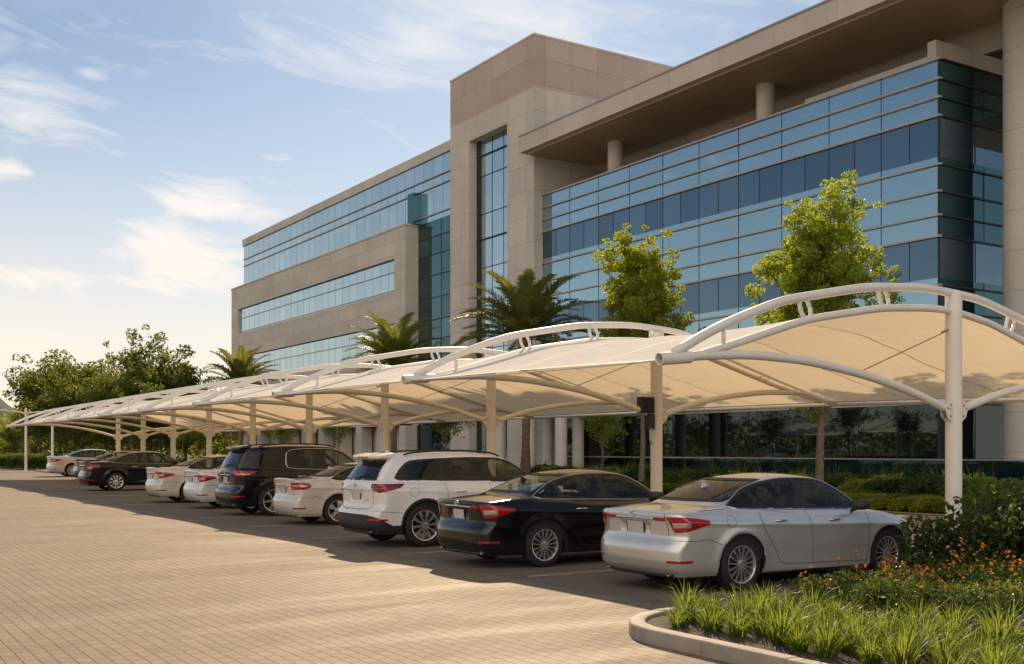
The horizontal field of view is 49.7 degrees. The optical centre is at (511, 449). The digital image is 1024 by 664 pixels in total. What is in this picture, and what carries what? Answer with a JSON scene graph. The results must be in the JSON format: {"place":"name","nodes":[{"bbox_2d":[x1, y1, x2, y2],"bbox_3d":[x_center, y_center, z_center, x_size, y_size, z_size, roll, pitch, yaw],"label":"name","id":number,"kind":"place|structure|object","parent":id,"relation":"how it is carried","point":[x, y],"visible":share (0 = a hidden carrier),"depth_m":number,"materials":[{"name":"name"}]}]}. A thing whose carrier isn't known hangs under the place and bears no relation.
{"place":"outdoors","nodes":[
{"label":"outdoors","id":0,"kind":"place"},
{"bbox_2d":[1,455,223,470],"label":"lawn","id":1,"kind":"structure","parent":0,"point":[189,457],"depth_m":180.11,"materials":[{"name":"green plant"}]},
{"bbox_2d":[0,418,30,454],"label":"broad tree","id":2,"kind":"object","parent":1,"relation":"on","point":[11,436],"visible":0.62,"depth_m":137.38,"materials":[{"name":"green plant"}]},
{"bbox_2d":[20,410,55,454],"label":"tree","id":3,"kind":"object","parent":1,"relation":"on","point":[36,429],"visible":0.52,"depth_m":111.71,"materials":[{"name":"green plant"}]},
{"bbox_2d":[0,485,731,663],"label":"paved drive","id":4,"kind":"structure","parent":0,"point":[85,582],"depth_m":11.75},
{"bbox_2d":[629,593,827,663],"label":"kerb","id":5,"kind":"structure","parent":4,"relation":"on","point":[641,629],"depth_m":8.84,"materials":[{"name":"concrete"}]},
{"bbox_2d":[0,0,823,413],"label":"sky","id":6,"kind":"structure","parent":0,"point":[142,142],"materials":[{"name":"blue"}]},
{"bbox_2d":[0,468,923,606],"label":"parking bays","id":7,"kind":"object","parent":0,"point":[631,586],"visible":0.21,"depth_m":17.37,"materials":[{"name":"grey asphalt"}]},
{"bbox_2d":[2,349,117,453],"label":"broad tree","id":8,"kind":"object","parent":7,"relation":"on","point":[30,382],"visible":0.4,"depth_m":115.76,"materials":[{"name":"green plant"}]},
{"bbox_2d":[21,370,117,456],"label":"broad tree","id":9,"kind":"object","parent":7,"relation":"on","point":[60,397],"visible":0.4,"depth_m":106.22,"materials":[{"name":"green plant"}]},
{"bbox_2d":[46,449,114,476],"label":"parked car","id":10,"kind":"object","parent":7,"relation":"on","point":[63,465],"visible":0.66,"depth_m":67.08,"materials":[{"name":"paint"}]},
{"bbox_2d":[67,358,128,456],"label":"broad tree","id":11,"kind":"object","parent":7,"relation":"on","point":[114,374],"visible":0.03,"depth_m":127.83,"materials":[{"name":"green plant"}]},
{"bbox_2d":[73,451,157,477],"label":"parked car","id":12,"kind":"object","parent":7,"relation":"on","point":[76,470],"visible":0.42,"depth_m":55.41,"materials":[{"name":"black paint"}]},
{"bbox_2d":[79,361,154,455],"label":"broad tree","id":13,"kind":"object","parent":7,"relation":"on","point":[136,387],"visible":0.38,"depth_m":103.24,"materials":[{"name":"green plant"}]},
{"bbox_2d":[78,451,201,490],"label":"parked car","id":14,"kind":"object","parent":7,"relation":"on","point":[107,473],"visible":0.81,"depth_m":44.07,"materials":[{"name":"paint"}]},
{"bbox_2d":[103,324,203,457],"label":"broad tree","id":15,"kind":"object","parent":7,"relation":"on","point":[168,377],"visible":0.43,"depth_m":110.66,"materials":[{"name":"green plant"}]},
{"bbox_2d":[115,383,193,459],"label":"broad tree","id":16,"kind":"object","parent":7,"relation":"on","point":[162,441],"visible":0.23,"depth_m":98.87,"materials":[{"name":"green plant"}]},
{"bbox_2d":[145,455,225,502],"bbox_3d":[-9.222,0.915,35.505,4.799,1.478,2.203,0,0,-33],"label":"parked car","id":17,"kind":"object","parent":7,"relation":"on","point":[169,482],"visible":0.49,"depth_m":33.87,"materials":[{"name":"paint"}]},
{"bbox_2d":[161,360,221,459],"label":"broad tree","id":18,"kind":"object","parent":7,"relation":"on","point":[197,439],"visible":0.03,"depth_m":117.86,"materials":[{"name":"green plant"}]},
{"bbox_2d":[183,466,237,508],"bbox_3d":[-7.070,0.929,32.133,4.704,1.450,2.160,0,0,-33],"label":"parked car","id":19,"kind":"object","parent":7,"relation":"on","point":[200,485],"visible":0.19,"depth_m":30.42,"materials":[{"name":"white paint"}]},
{"bbox_2d":[215,443,355,515],"bbox_3d":[-5.201,0.749,28.878,4.860,1.811,2.160,0,0,-33],"label":"parked car","id":20,"kind":"object","parent":7,"relation":"on","point":[247,474],"visible":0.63,"depth_m":27.48,"materials":[{"name":"black paint"}]},
{"bbox_2d":[11,477,616,576],"bbox_3d":[-13.027,1.652,40.456,5.700,0.008,58.340,0,0,-33],"label":"road marking","id":21,"kind":"object","parent":7,"relation":"on","point":[299,524],"visible":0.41,"depth_m":24.24,"materials":[{"name":"paint"}]},
{"bbox_2d":[273,462,358,524],"bbox_3d":[-3.201,0.966,25.469,4.469,1.377,2.052,0,0,-33],"label":"parked car","id":22,"kind":"object","parent":7,"relation":"on","point":[313,497],"visible":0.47,"depth_m":24.00,"materials":[{"name":"paint"}]},
{"bbox_2d":[337,450,577,546],"bbox_3d":[-0.808,0.829,20.175,4.634,1.649,2.052,0,0,-33],"label":"parked car","id":23,"kind":"object","parent":7,"relation":"on","point":[387,495],"visible":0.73,"depth_m":18.82,"materials":[{"name":"white paint"}]},
{"bbox_2d":[436,469,663,566],"bbox_3d":[1.046,0.976,16.816,4.402,1.355,2.020,0,0,-33],"label":"parked car","id":24,"kind":"object","parent":7,"relation":"on","point":[552,521],"visible":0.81,"depth_m":15.63,"materials":[{"name":"black paint"}]},
{"bbox_2d":[601,473,911,590],"bbox_3d":[3.261,0.976,14.195,4.402,1.355,2.020,0,0,-33],"label":"parked car","id":25,"kind":"object","parent":7,"relation":"on","point":[749,536],"visible":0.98,"depth_m":13.21,"materials":[{"name":"silver metal"}]},
{"bbox_2d":[44,470,966,548],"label":"footpath","id":26,"kind":"structure","parent":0,"point":[905,516],"depth_m":24.44,"materials":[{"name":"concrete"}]},
{"bbox_2d":[5,283,1023,540],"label":"parking canopy","id":27,"kind":"object","parent":26,"relation":"on","point":[951,361],"visible":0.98,"depth_m":24.72,"materials":[{"name":"beige fabric"}]},
{"bbox_2d":[637,397,654,444],"bbox_3d":[2.986,-0.626,24.509,0.375,1.069,0.228,0,0,-33],"label":"control box","id":28,"kind":"object","parent":27,"relation":"attached to","point":[645,404],"visible":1,"depth_m":24.44,"materials":[{"name":"black plastic"}]},
{"bbox_2d":[498,470,944,515],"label":"planting bed","id":29,"kind":"object","parent":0,"point":[511,473],"depth_m":27.01,"materials":[{"name":"green plant"}]},
{"bbox_2d":[104,415,149,457],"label":"tree","id":30,"kind":"object","parent":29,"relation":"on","point":[131,428],"visible":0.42,"depth_m":94.91,"materials":[{"name":"green plant"}]},
{"bbox_2d":[195,345,284,444],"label":"palm tree","id":31,"kind":"object","parent":29,"relation":"on","point":[241,365],"visible":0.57,"depth_m":72.52,"materials":[{"name":"green plant"}]},
{"bbox_2d":[264,429,299,442],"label":"tree","id":32,"kind":"object","parent":29,"relation":"on","point":[281,433],"visible":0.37,"depth_m":74.67,"materials":[{"name":"green plant"}]},
{"bbox_2d":[321,426,353,460],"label":"tree","id":33,"kind":"object","parent":29,"relation":"on","point":[339,435],"visible":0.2,"depth_m":67.21,"materials":[{"name":"green plant"}]},
{"bbox_2d":[336,310,448,452],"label":"palm tree","id":34,"kind":"object","parent":29,"relation":"on","point":[388,338],"visible":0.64,"depth_m":53.30,"materials":[{"name":"green plant"}]},
{"bbox_2d":[428,421,474,449],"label":"tree","id":35,"kind":"object","parent":29,"relation":"on","point":[443,425],"visible":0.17,"depth_m":56.39,"materials":[{"name":"green plant"}]},
{"bbox_2d":[448,268,601,475],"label":"palm tree","id":36,"kind":"object","parent":29,"relation":"on","point":[528,303],"visible":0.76,"depth_m":43.46,"materials":[{"name":"green plant"}]},
{"bbox_2d":[686,467,727,483],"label":"round shrub","id":37,"kind":"object","parent":29,"relation":"on","point":[702,474],"visible":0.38,"depth_m":40.69,"materials":[{"name":"green plant"}]},
{"bbox_2d":[834,477,874,492],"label":"round shrub","id":38,"kind":"object","parent":29,"relation":"on","point":[848,486],"visible":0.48,"depth_m":34.75,"materials":[{"name":"green plant"}]},
{"bbox_2d":[694,457,1023,481],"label":"glass balustrade","id":39,"kind":"object","parent":29,"relation":"on","point":[1004,468],"visible":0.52,"depth_m":49.30,"materials":[{"name":"teal glass"}]},
{"bbox_2d":[864,497,893,510],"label":"shrub","id":40,"kind":"object","parent":29,"relation":"on","point":[879,503],"visible":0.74,"depth_m":27.25,"materials":[{"name":"green plant"}]},
{"bbox_2d":[859,476,902,494],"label":"round shrub","id":41,"kind":"object","parent":29,"relation":"on","point":[885,486],"visible":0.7,"depth_m":33.43,"materials":[{"name":"green plant"}]},
{"bbox_2d":[886,496,918,511],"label":"shrub","id":42,"kind":"object","parent":29,"relation":"on","point":[901,504],"visible":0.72,"depth_m":26.68,"materials":[{"name":"green plant"}]},
{"bbox_2d":[891,470,944,493],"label":"round shrub","id":43,"kind":"object","parent":29,"relation":"on","point":[907,480],"visible":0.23,"depth_m":32.99,"materials":[{"name":"green plant"}]},
{"bbox_2d":[899,474,944,495],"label":"round shrub","id":44,"kind":"object","parent":29,"relation":"on","point":[921,487],"visible":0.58,"depth_m":31.92,"materials":[{"name":"green plant"}]},
{"bbox_2d":[908,496,944,513],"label":"shrub","id":45,"kind":"object","parent":29,"relation":"on","point":[926,504],"visible":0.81,"depth_m":25.97,"materials":[{"name":"green plant"}]},
{"bbox_2d":[935,478,987,496],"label":"round shrub","id":46,"kind":"object","parent":29,"relation":"on","point":[965,491],"visible":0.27,"depth_m":31.02,"materials":[{"name":"green plant"}]},
{"bbox_2d":[646,597,1001,663],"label":"mulch","id":47,"kind":"object","parent":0,"point":[751,639],"visible":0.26,"depth_m":8.97,"materials":[{"name":"soil"}]},
{"bbox_2d":[657,599,699,627],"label":"grass clump","id":48,"kind":"object","parent":47,"relation":"on","point":[679,617],"visible":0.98,"depth_m":9.69,"materials":[{"name":"green plant"}]},
{"bbox_2d":[658,575,718,619],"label":"grass clump","id":49,"kind":"object","parent":47,"relation":"on","point":[689,596],"visible":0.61,"depth_m":10.16,"materials":[{"name":"green plant"}]},
{"bbox_2d":[675,590,726,623],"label":"grass clump","id":50,"kind":"object","parent":47,"relation":"on","point":[698,618],"visible":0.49,"depth_m":9.92,"materials":[{"name":"green plant"}]},
{"bbox_2d":[681,598,738,631],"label":"grass clump","id":51,"kind":"object","parent":47,"relation":"on","point":[710,623],"visible":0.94,"depth_m":9.45,"materials":[{"name":"green plant"}]},
{"bbox_2d":[717,605,763,637],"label":"grass clump","id":52,"kind":"object","parent":47,"relation":"on","point":[734,628],"visible":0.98,"depth_m":9.16,"materials":[{"name":"green plant"}]},
{"bbox_2d":[714,593,769,627],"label":"grass clump","id":53,"kind":"object","parent":47,"relation":"on","point":[741,612],"visible":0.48,"depth_m":9.72,"materials":[{"name":"green plant"}]},
{"bbox_2d":[726,586,785,623],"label":"grass clump","id":54,"kind":"object","parent":47,"relation":"on","point":[759,604],"visible":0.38,"depth_m":9.85,"materials":[{"name":"green plant"}]},
{"bbox_2d":[730,580,796,612],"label":"grass clump","id":55,"kind":"object","parent":47,"relation":"on","point":[759,591],"visible":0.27,"depth_m":10.33,"materials":[{"name":"green plant"}]},
{"bbox_2d":[738,602,792,636],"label":"grass clump","id":56,"kind":"object","parent":47,"relation":"on","point":[760,630],"visible":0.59,"depth_m":9.24,"materials":[{"name":"green plant"}]},
{"bbox_2d":[748,597,816,644],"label":"grass clump","id":57,"kind":"object","parent":47,"relation":"on","point":[773,633],"visible":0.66,"depth_m":8.84,"materials":[{"name":"green plant"}]},
{"bbox_2d":[756,586,823,621],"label":"grass clump","id":58,"kind":"object","parent":47,"relation":"on","point":[789,602],"visible":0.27,"depth_m":9.93,"materials":[{"name":"green plant"}]},
{"bbox_2d":[769,609,827,651],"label":"grass clump","id":59,"kind":"object","parent":47,"relation":"on","point":[793,642],"visible":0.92,"depth_m":8.52,"materials":[{"name":"green plant"}]},
{"bbox_2d":[788,580,835,613],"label":"grass clump","id":60,"kind":"object","parent":47,"relation":"on","point":[814,598],"visible":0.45,"depth_m":10.20,"materials":[{"name":"green plant"}]},
{"bbox_2d":[788,566,857,607],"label":"flowering plant","id":61,"kind":"object","parent":47,"relation":"on","point":[808,583],"visible":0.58,"depth_m":10.73,"materials":[{"name":"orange plant"}]},
{"bbox_2d":[793,598,853,630],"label":"grass clump","id":62,"kind":"object","parent":47,"relation":"on","point":[824,617],"visible":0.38,"depth_m":9.27,"materials":[{"name":"green plant"}]},
{"bbox_2d":[785,604,868,657],"bbox_3d":[2.391,1.377,8.300,0.695,0.385,0.566,0,0,-14],"label":"grass clump","id":63,"kind":"object","parent":47,"relation":"on","point":[826,644],"visible":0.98,"depth_m":8.28,"materials":[{"name":"green plant"}]},
{"bbox_2d":[811,592,870,629],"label":"grass clump","id":64,"kind":"object","parent":47,"relation":"on","point":[850,608],"visible":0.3,"depth_m":9.51,"materials":[{"name":"green plant"}]},
{"bbox_2d":[816,611,891,653],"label":"grass clump","id":65,"kind":"object","parent":47,"relation":"on","point":[850,647],"visible":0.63,"depth_m":8.48,"materials":[{"name":"green plant"}]},
{"bbox_2d":[823,550,916,595],"bbox_3d":[3.515,1.297,10.869,0.840,0.563,0.814,0,0,-35],"label":"flowering plant","id":66,"kind":"object","parent":47,"relation":"on","point":[861,577],"visible":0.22,"depth_m":10.81,"materials":[{"name":"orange plant"}]},
{"bbox_2d":[842,626,898,663],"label":"grass clump","id":67,"kind":"object","parent":47,"relation":"on","point":[867,654],"visible":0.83,"depth_m":8.03,"materials":[{"name":"green plant"}]},
{"bbox_2d":[838,560,920,610],"bbox_3d":[3.446,1.315,10.256,0.820,0.528,0.806,0,0,30],"label":"flowering plant","id":68,"kind":"object","parent":47,"relation":"on","point":[867,582],"visible":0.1,"depth_m":10.23,"materials":[{"name":"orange plant"}]},
{"bbox_2d":[849,601,913,647],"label":"grass clump","id":69,"kind":"object","parent":47,"relation":"on","point":[881,621],"visible":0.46,"depth_m":8.72,"materials":[{"name":"green plant"}]},
{"bbox_2d":[852,617,952,663],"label":"grass clump","id":70,"kind":"object","parent":47,"relation":"on","point":[904,653],"visible":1,"depth_m":7.75,"materials":[{"name":"green plant"}]},
{"bbox_2d":[851,557,960,619],"bbox_3d":[3.495,1.284,9.852,0.879,0.589,0.852,0,0,-22],"label":"flowering plant","id":71,"kind":"object","parent":47,"relation":"on","point":[916,590],"visible":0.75,"depth_m":9.77,"materials":[{"name":"green plant"}]},
{"bbox_2d":[875,599,943,639],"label":"grass clump","id":72,"kind":"object","parent":47,"relation":"on","point":[902,622],"visible":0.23,"depth_m":8.89,"materials":[{"name":"green plant"}]},
{"bbox_2d":[869,564,950,588],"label":"flowering plant","id":73,"kind":"object","parent":47,"relation":"on","point":[915,578],"visible":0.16,"depth_m":10.72,"materials":[{"name":"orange plant"}]},
{"bbox_2d":[874,592,952,633],"bbox_3d":[3.395,1.381,9.264,0.551,0.375,0.677,0,0,-37],"label":"grass clump","id":74,"kind":"object","parent":47,"relation":"on","point":[920,610],"visible":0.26,"depth_m":9.34,"materials":[{"name":"green plant"}]},
{"bbox_2d":[878,609,959,656],"bbox_3d":[3.107,1.388,8.428,0.676,0.360,0.597,0,0,27],"label":"grass clump","id":75,"kind":"object","parent":47,"relation":"on","point":[937,631],"visible":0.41,"depth_m":8.38,"materials":[{"name":"green plant"}]},
{"bbox_2d":[903,617,981,662],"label":"grass clump","id":76,"kind":"object","parent":47,"relation":"on","point":[931,649],"visible":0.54,"depth_m":7.91,"materials":[{"name":"green plant"}]},
{"bbox_2d":[912,598,982,639],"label":"grass clump","id":77,"kind":"object","parent":47,"relation":"on","point":[959,616],"visible":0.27,"depth_m":8.99,"materials":[{"name":"green plant"}]},
{"bbox_2d":[915,549,980,579],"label":"flowering plant","id":78,"kind":"object","parent":47,"relation":"on","point":[937,567],"visible":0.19,"depth_m":11.50,"materials":[{"name":"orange plant"}]},
{"bbox_2d":[911,635,990,663],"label":"grass clump","id":79,"kind":"object","parent":47,"relation":"on","point":[946,660],"visible":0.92,"depth_m":7.51,"materials":[{"name":"green plant"}]},
{"bbox_2d":[916,607,987,649],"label":"grass clump","id":80,"kind":"object","parent":47,"relation":"on","point":[945,631],"visible":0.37,"depth_m":8.54,"materials":[{"name":"green plant"}]},
{"bbox_2d":[916,572,996,631],"bbox_3d":[3.899,1.329,9.594,0.716,0.496,0.739,0,0,29],"label":"flowering plant","id":81,"kind":"object","parent":47,"relation":"on","point":[963,600],"visible":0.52,"depth_m":9.46,"materials":[{"name":"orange plant"}]},
{"bbox_2d":[893,482,1023,571],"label":"leafy bush","id":82,"kind":"object","parent":47,"relation":"on","point":[1008,520],"visible":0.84,"depth_m":12.62,"materials":[{"name":"green plant"}]},
{"bbox_2d":[922,534,1010,568],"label":"flowering plant","id":83,"kind":"object","parent":47,"relation":"on","point":[947,557],"visible":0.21,"depth_m":12.35,"materials":[{"name":"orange plant"}]},
{"bbox_2d":[927,545,1017,586],"bbox_3d":[4.628,1.279,11.003,0.894,0.600,0.866,0,0,-38],"label":"flowering plant","id":84,"kind":"object","parent":47,"relation":"on","point":[976,575],"visible":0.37,"depth_m":10.93,"materials":[{"name":"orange plant"}]},
{"bbox_2d":[945,572,1001,619],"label":"flowering plant","id":85,"kind":"object","parent":47,"relation":"on","point":[965,587],"visible":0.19,"depth_m":9.78,"materials":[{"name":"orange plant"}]},
{"bbox_2d":[941,620,1007,663],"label":"grass clump","id":86,"kind":"object","parent":47,"relation":"on","point":[979,639],"visible":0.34,"depth_m":8.07,"materials":[{"name":"green plant"}]},
{"bbox_2d":[943,476,1023,554],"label":"leafy bush","id":87,"kind":"object","parent":47,"relation":"on","point":[1004,497],"visible":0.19,"depth_m":13.69,"materials":[{"name":"green plant"}]},
{"bbox_2d":[947,608,1023,654],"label":"grass clump","id":88,"kind":"object","parent":47,"relation":"on","point":[989,630],"visible":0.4,"depth_m":8.31,"materials":[{"name":"green plant"}]},
{"bbox_2d":[954,630,1023,663],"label":"grass clump","id":89,"kind":"object","parent":47,"relation":"on","point":[1006,656],"visible":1,"depth_m":7.30,"materials":[{"name":"green plant"}]},
{"bbox_2d":[955,633,1022,663],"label":"grass clump","id":90,"kind":"object","parent":47,"relation":"on","point":[994,650],"visible":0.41,"depth_m":7.69,"materials":[{"name":"green plant"}]},
{"bbox_2d":[960,601,1023,635],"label":"grass clump","id":91,"kind":"object","parent":47,"relation":"on","point":[1015,619],"visible":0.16,"depth_m":8.73,"materials":[{"name":"green plant"}]},
{"bbox_2d":[963,606,1023,651],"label":"grass clump","id":92,"kind":"object","parent":47,"relation":"on","point":[1009,626],"visible":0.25,"depth_m":8.45,"materials":[{"name":"green plant"}]},
{"bbox_2d":[972,562,1023,614],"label":"flowering plant","id":93,"kind":"object","parent":47,"relation":"on","point":[1015,587],"visible":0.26,"depth_m":9.57,"materials":[{"name":"green plant"}]},
{"bbox_2d":[973,555,1023,587],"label":"flowering plant","id":94,"kind":"object","parent":47,"relation":"on","point":[1013,577],"visible":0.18,"depth_m":10.72,"materials":[{"name":"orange plant"}]},
{"bbox_2d":[977,569,1023,632],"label":"flowering plant","id":95,"kind":"object","parent":47,"relation":"on","point":[1012,596],"visible":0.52,"depth_m":9.07,"materials":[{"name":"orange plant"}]},
{"bbox_3d":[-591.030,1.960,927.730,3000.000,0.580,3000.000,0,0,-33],"label":"ground","id":96,"kind":"structure","parent":0,"visible":0},
{"bbox_2d":[0,413,243,458],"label":"wood","id":97,"kind":"object","parent":96,"relation":"on","point":[217,448],"visible":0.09,"depth_m":181.55,"materials":[{"name":"green plant"}]},
{"bbox_2d":[231,140,449,464],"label":"office wing","id":98,"kind":"structure","parent":96,"relation":"on","point":[320,277],"depth_m":106.89,"materials":[{"name":"beige concrete"}]},
{"bbox_2d":[239,260,393,332],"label":"ribbon window","id":99,"kind":"structure","parent":98,"relation":"in","point":[378,280],"depth_m":112.52,"materials":[{"name":"blue glass"}]},
{"bbox_2d":[252,324,393,375],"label":"ribbon window","id":100,"kind":"structure","parent":98,"relation":"in","point":[330,350],"depth_m":114.07,"materials":[{"name":"blue glass"}]},
{"bbox_2d":[243,151,449,283],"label":"upper window","id":101,"kind":"structure","parent":98,"relation":"in","point":[381,207],"depth_m":108.02,"materials":[{"name":"blue glass"}]},
{"bbox_2d":[450,33,672,469],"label":"stone tower","id":102,"kind":"structure","parent":96,"relation":"on","point":[500,103],"depth_m":85.34,"materials":[{"name":"beige stone"}]},
{"bbox_2d":[476,129,506,469],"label":"tower window","id":103,"kind":"structure","parent":102,"relation":"in","point":[491,158],"depth_m":87.71,"materials":[{"name":"blue glass"}]},
{"bbox_2d":[496,0,1023,471],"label":"office block","id":104,"kind":"structure","parent":96,"relation":"on","point":[911,112],"depth_m":60.41,"materials":[{"name":"blue glass"}]},
{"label":"gravel path","id":105,"kind":"structure","parent":0,"visible":0},
{"bbox_2d":[577,415,631,468],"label":"tree","id":106,"kind":"object","parent":105,"relation":"on","point":[595,423],"visible":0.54,"depth_m":47.78,"materials":[{"name":"green plant"}]},
{"bbox_2d":[592,223,706,481],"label":"leafy tree","id":107,"kind":"object","parent":105,"relation":"on","point":[650,297],"visible":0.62,"depth_m":40.67,"materials":[{"name":"green plant"}]},
{"bbox_2d":[744,169,904,489],"bbox_3d":[9.557,-3.352,33.821,4.648,9.774,4.966,0,0,28],"label":"leafy tree","id":108,"kind":"object","parent":105,"relation":"on","point":[812,265],"visible":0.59,"depth_m":32.95,"materials":[{"name":"green plant"}]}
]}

